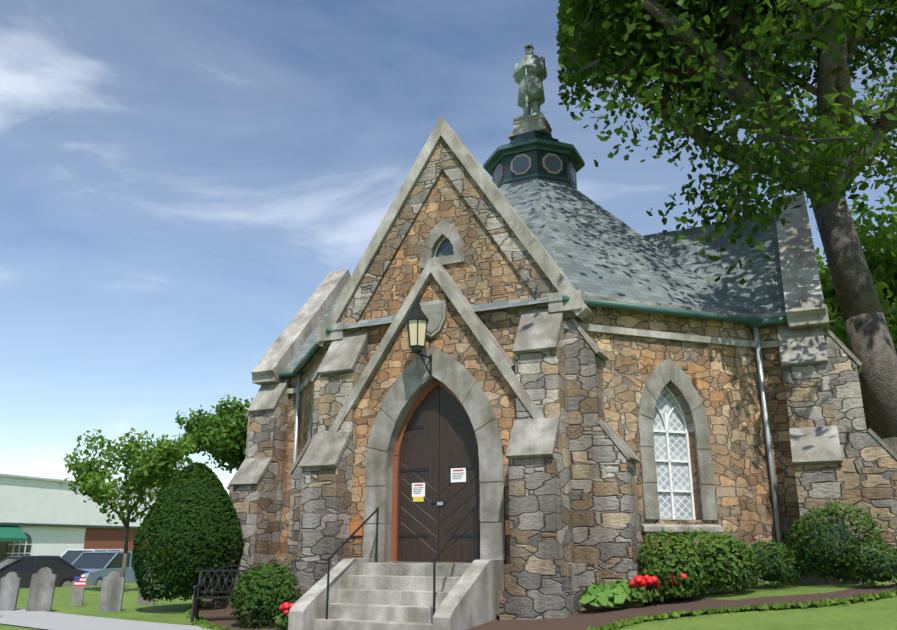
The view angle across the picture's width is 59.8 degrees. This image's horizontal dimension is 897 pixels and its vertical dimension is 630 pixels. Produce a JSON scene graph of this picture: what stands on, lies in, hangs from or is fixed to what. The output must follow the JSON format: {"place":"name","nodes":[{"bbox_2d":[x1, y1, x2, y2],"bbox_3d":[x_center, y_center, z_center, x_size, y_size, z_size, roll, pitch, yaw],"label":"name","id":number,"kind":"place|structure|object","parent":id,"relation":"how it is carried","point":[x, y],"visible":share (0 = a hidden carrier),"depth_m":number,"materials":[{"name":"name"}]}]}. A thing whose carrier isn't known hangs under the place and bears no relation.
{"place":"outdoors","nodes":[
{"label":"outdoors","id":0,"kind":"place"},
{"bbox_2d":[0,608,215,629],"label":"path","id":1,"kind":"structure","parent":0,"point":[44,620],"depth_m":15.30,"materials":[{"name":"grey concrete"}]},
{"bbox_2d":[173,394,253,473],"bbox_3d":[-8.640,7.642,34.517,7.087,8.242,5.595,6,-18,-20],"label":"tree","id":2,"kind":"object","parent":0,"point":[220,425],"depth_m":33.88,"materials":[{"name":"green plant"}]},
{"bbox_2d":[0,575,896,629],"bbox_3d":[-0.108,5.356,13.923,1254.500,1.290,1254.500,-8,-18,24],"label":"lawn","id":3,"kind":"structure","parent":0,"point":[875,614],"depth_m":10.98,"materials":[{"name":"green plant"}]},
{"bbox_2d":[0,567,155,611],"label":"gravestones","id":4,"kind":"object","parent":3,"relation":"on","point":[42,589],"visible":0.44,"depth_m":18.21,"materials":[{"name":"stone"}]},
{"bbox_2d":[71,576,85,607],"bbox_3d":[-9.185,6.872,19.363,0.268,0.750,0.013,2,-16,-6],"label":"grave flag","id":5,"kind":"object","parent":3,"relation":"on","point":[80,581],"visible":1,"depth_m":19.42,"materials":[{"name":"multicoloured fabric"}]},
{"bbox_2d":[0,474,159,564],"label":"white shop building","id":6,"kind":"structure","parent":3,"relation":"on","point":[44,516],"depth_m":47.84,"materials":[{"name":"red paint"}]},
{"bbox_2d":[61,428,194,577],"bbox_3d":[-10.209,6.615,26.271,4.915,5.543,4.865,-8,-18,24],"label":"young tree","id":7,"kind":"object","parent":3,"relation":"on","point":[158,478],"depth_m":25.52,"materials":[{"name":"green plant"}]},
{"bbox_2d":[132,461,244,601],"bbox_3d":[-6.180,5.167,18.722,2.591,3.258,2.584,-8,-18,24],"label":"tall arborvitae","id":8,"kind":"object","parent":3,"relation":"on","point":[191,474],"depth_m":17.89,"materials":[{"name":"green plant"}]},
{"bbox_2d":[288,505,504,629],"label":"entrance steps","id":9,"kind":"structure","parent":3,"relation":"on","point":[359,594],"depth_m":12.48,"materials":[{"name":"concrete"}]},
{"bbox_2d":[185,588,896,629],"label":"lawn edge tufts","id":10,"kind":"object","parent":3,"relation":"on","point":[203,622],"visible":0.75,"depth_m":10.87,"materials":[{"name":"green plant"}]},
{"bbox_2d":[199,584,896,629],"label":"mulch bed","id":11,"kind":"object","parent":3,"relation":"on","point":[585,619],"visible":0.1,"depth_m":11.84,"materials":[{"name":"brown soil"}]},
{"bbox_2d":[190,565,262,622],"bbox_3d":[-4.297,5.485,15.384,1.370,1.037,0.598,2,-16,-7],"label":"cast iron bench","id":12,"kind":"object","parent":11,"relation":"on","point":[195,604],"visible":0.54,"depth_m":15.56,"materials":[{"name":"grey metal"}]},
{"bbox_2d":[225,560,301,628],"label":"shrub left of steps","id":13,"kind":"object","parent":11,"relation":"on","point":[245,580],"depth_m":13.80,"materials":[{"name":"green plant"}]},
{"bbox_2d":[273,572,700,628],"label":"geranium","id":14,"kind":"object","parent":11,"relation":"on","point":[283,622],"depth_m":12.30,"materials":[{"name":"red plant"}]},
{"bbox_2d":[578,578,650,607],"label":"hostas","id":15,"kind":"object","parent":11,"relation":"on","point":[612,594],"visible":0.79,"depth_m":12.23,"materials":[{"name":"green plant"}]},
{"bbox_2d":[632,527,710,603],"bbox_3d":[3.632,4.102,12.787,1.330,1.223,1.302,-8,-18,24],"label":"light green shrub","id":16,"kind":"object","parent":11,"relation":"on","point":[690,569],"visible":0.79,"depth_m":12.41,"materials":[{"name":"green plant"}]},
{"bbox_2d":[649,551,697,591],"bbox_3d":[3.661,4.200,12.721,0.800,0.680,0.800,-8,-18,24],"label":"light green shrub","id":17,"kind":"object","parent":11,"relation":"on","point":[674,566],"visible":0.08,"depth_m":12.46,"materials":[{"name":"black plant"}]},
{"bbox_2d":[670,527,763,592],"bbox_3d":[4.438,4.101,13.094,1.564,1.061,1.424,-8,-18,24],"label":"light green shrub","id":18,"kind":"object","parent":11,"relation":"on","point":[721,539],"visible":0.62,"depth_m":12.66,"materials":[{"name":"green plant"}]},
{"bbox_2d":[836,533,896,586],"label":"bush","id":19,"kind":"object","parent":11,"relation":"on","point":[879,542],"visible":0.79,"depth_m":12.36,"materials":[{"name":"green plant"}]},
{"bbox_2d":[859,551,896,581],"bbox_3d":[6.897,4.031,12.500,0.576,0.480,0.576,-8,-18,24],"label":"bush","id":20,"kind":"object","parent":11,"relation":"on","point":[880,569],"visible":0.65,"depth_m":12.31,"materials":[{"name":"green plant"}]},
{"bbox_2d":[212,170,896,620],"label":"chapel walls","id":21,"kind":"structure","parent":3,"relation":"on","point":[572,492],"depth_m":14.64,"materials":[{"name":"brown stone"}]},
{"bbox_2d":[406,295,432,380],"bbox_3d":[-0.504,0.396,14.674,0.682,1.590,0.416,11,-20,-33],"label":"lantern","id":22,"kind":"object","parent":21,"relation":"attached to","point":[417,321],"visible":0.98,"depth_m":14.53,"materials":[{"name":"black metal"}]},
{"bbox_2d":[278,295,787,580],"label":"gutters and downpipes","id":23,"kind":"object","parent":21,"relation":"attached to","point":[753,322],"visible":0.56,"depth_m":15.26,"materials":[{"name":"grey metal"}]},
{"bbox_2d":[283,178,785,371],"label":"slate roofs","id":24,"kind":"structure","parent":21,"relation":"on","point":[590,246],"depth_m":17.46,"materials":[{"name":"grey stone"}]},
{"bbox_2d":[483,115,584,188],"bbox_3d":[2.463,-4.170,22.433,2.698,2.870,2.698,-8,-18,24],"label":"cupola","id":25,"kind":"object","parent":24,"relation":"on","point":[533,148],"visible":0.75,"depth_m":21.47,"materials":[{"name":"green metal"}]},
{"bbox_2d":[513,44,549,125],"bbox_3d":[2.437,-6.838,23.161,1.024,2.659,0.906,-8,-18,24],"label":"soldier statue","id":26,"kind":"object","parent":25,"relation":"on","point":[530,74],"visible":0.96,"depth_m":22.93,"materials":[{"name":"metal"}]},
{"bbox_2d":[251,116,828,562],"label":"stone trim","id":27,"kind":"structure","parent":21,"relation":"attached to","point":[435,470],"depth_m":14.82,"materials":[{"name":"grey stone"}]},
{"bbox_2d":[696,543,741,585],"bbox_3d":[4.521,4.196,13.092,0.800,0.704,0.800,-8,-18,24],"label":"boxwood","id":28,"kind":"object","parent":3,"relation":"on","point":[711,555],"visible":0.27,"depth_m":12.81,"materials":[{"name":"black plant"}]},
{"bbox_2d":[563,0,896,453],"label":"tree trunk and limbs","id":29,"kind":"object","parent":3,"relation":"on","point":[872,347],"visible":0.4,"depth_m":19.26,"materials":[{"name":"brown plant"}]},
{"bbox_2d":[556,0,896,284],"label":"tree foliage","id":30,"kind":"object","parent":29,"relation":"attached to","point":[621,20],"visible":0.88,"depth_m":18.08,"materials":[{"name":"green plant"}]},
{"bbox_2d":[735,537,801,588],"bbox_3d":[5.445,4.225,13.306,1.327,0.858,1.033,14,-22,-40],"label":"bush","id":31,"kind":"object","parent":3,"relation":"on","point":[791,558],"visible":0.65,"depth_m":13.04,"materials":[{"name":"green plant"}]},
{"bbox_2d":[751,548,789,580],"bbox_3d":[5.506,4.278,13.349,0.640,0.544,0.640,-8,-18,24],"label":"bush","id":32,"kind":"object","parent":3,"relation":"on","point":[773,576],"visible":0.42,"depth_m":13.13,"materials":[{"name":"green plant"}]},
{"bbox_2d":[798,523,860,574],"bbox_3d":[6.546,4.017,13.399,0.976,0.864,0.976,-8,-18,24],"label":"bush","id":33,"kind":"object","parent":3,"relation":"on","point":[839,531],"visible":0.46,"depth_m":13.11,"materials":[{"name":"green plant"}]},
{"bbox_2d":[785,495,887,581],"bbox_3d":[6.569,3.827,13.376,1.745,1.416,2.067,-8,-18,24],"label":"bush","id":34,"kind":"object","parent":3,"relation":"on","point":[807,519],"visible":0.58,"depth_m":12.99,"materials":[{"name":"green plant"}]},
{"bbox_2d":[0,0,896,493],"label":"sky","id":35,"kind":"structure","parent":0,"point":[179,179],"materials":[{"name":"blue"}]},
{"bbox_2d":[815,192,896,429],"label":"tree foliage","id":36,"kind":"object","parent":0,"point":[866,241],"depth_m":28.64,"materials":[{"name":"green plant"}]},
{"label":"car park asphalt ground","id":37,"kind":"structure","parent":0,"visible":0},
{"bbox_2d":[0,555,87,588],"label":"dark sedan","id":38,"kind":"object","parent":37,"relation":"on","point":[24,568],"visible":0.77,"depth_m":29.28,"materials":[{"name":"grey paint"}]},
{"bbox_2d":[61,549,123,563],"bbox_3d":[-18.317,12.574,39.069,1.784,1.592,4.600,-4,-17,14],"label":"silver car","id":39,"kind":"object","parent":37,"relation":"on","point":[70,556],"visible":0.21,"depth_m":38.85,"materials":[{"name":"white paint"}]},
{"bbox_2d":[72,551,150,585],"bbox_3d":[-14.327,10.618,32.330,1.784,1.542,4.700,-3,-17,10],"label":"car","id":40,"kind":"object","parent":37,"relation":"on","point":[98,566],"visible":0.5,"depth_m":31.78,"materials":[{"name":"blue paint"}]}
]}

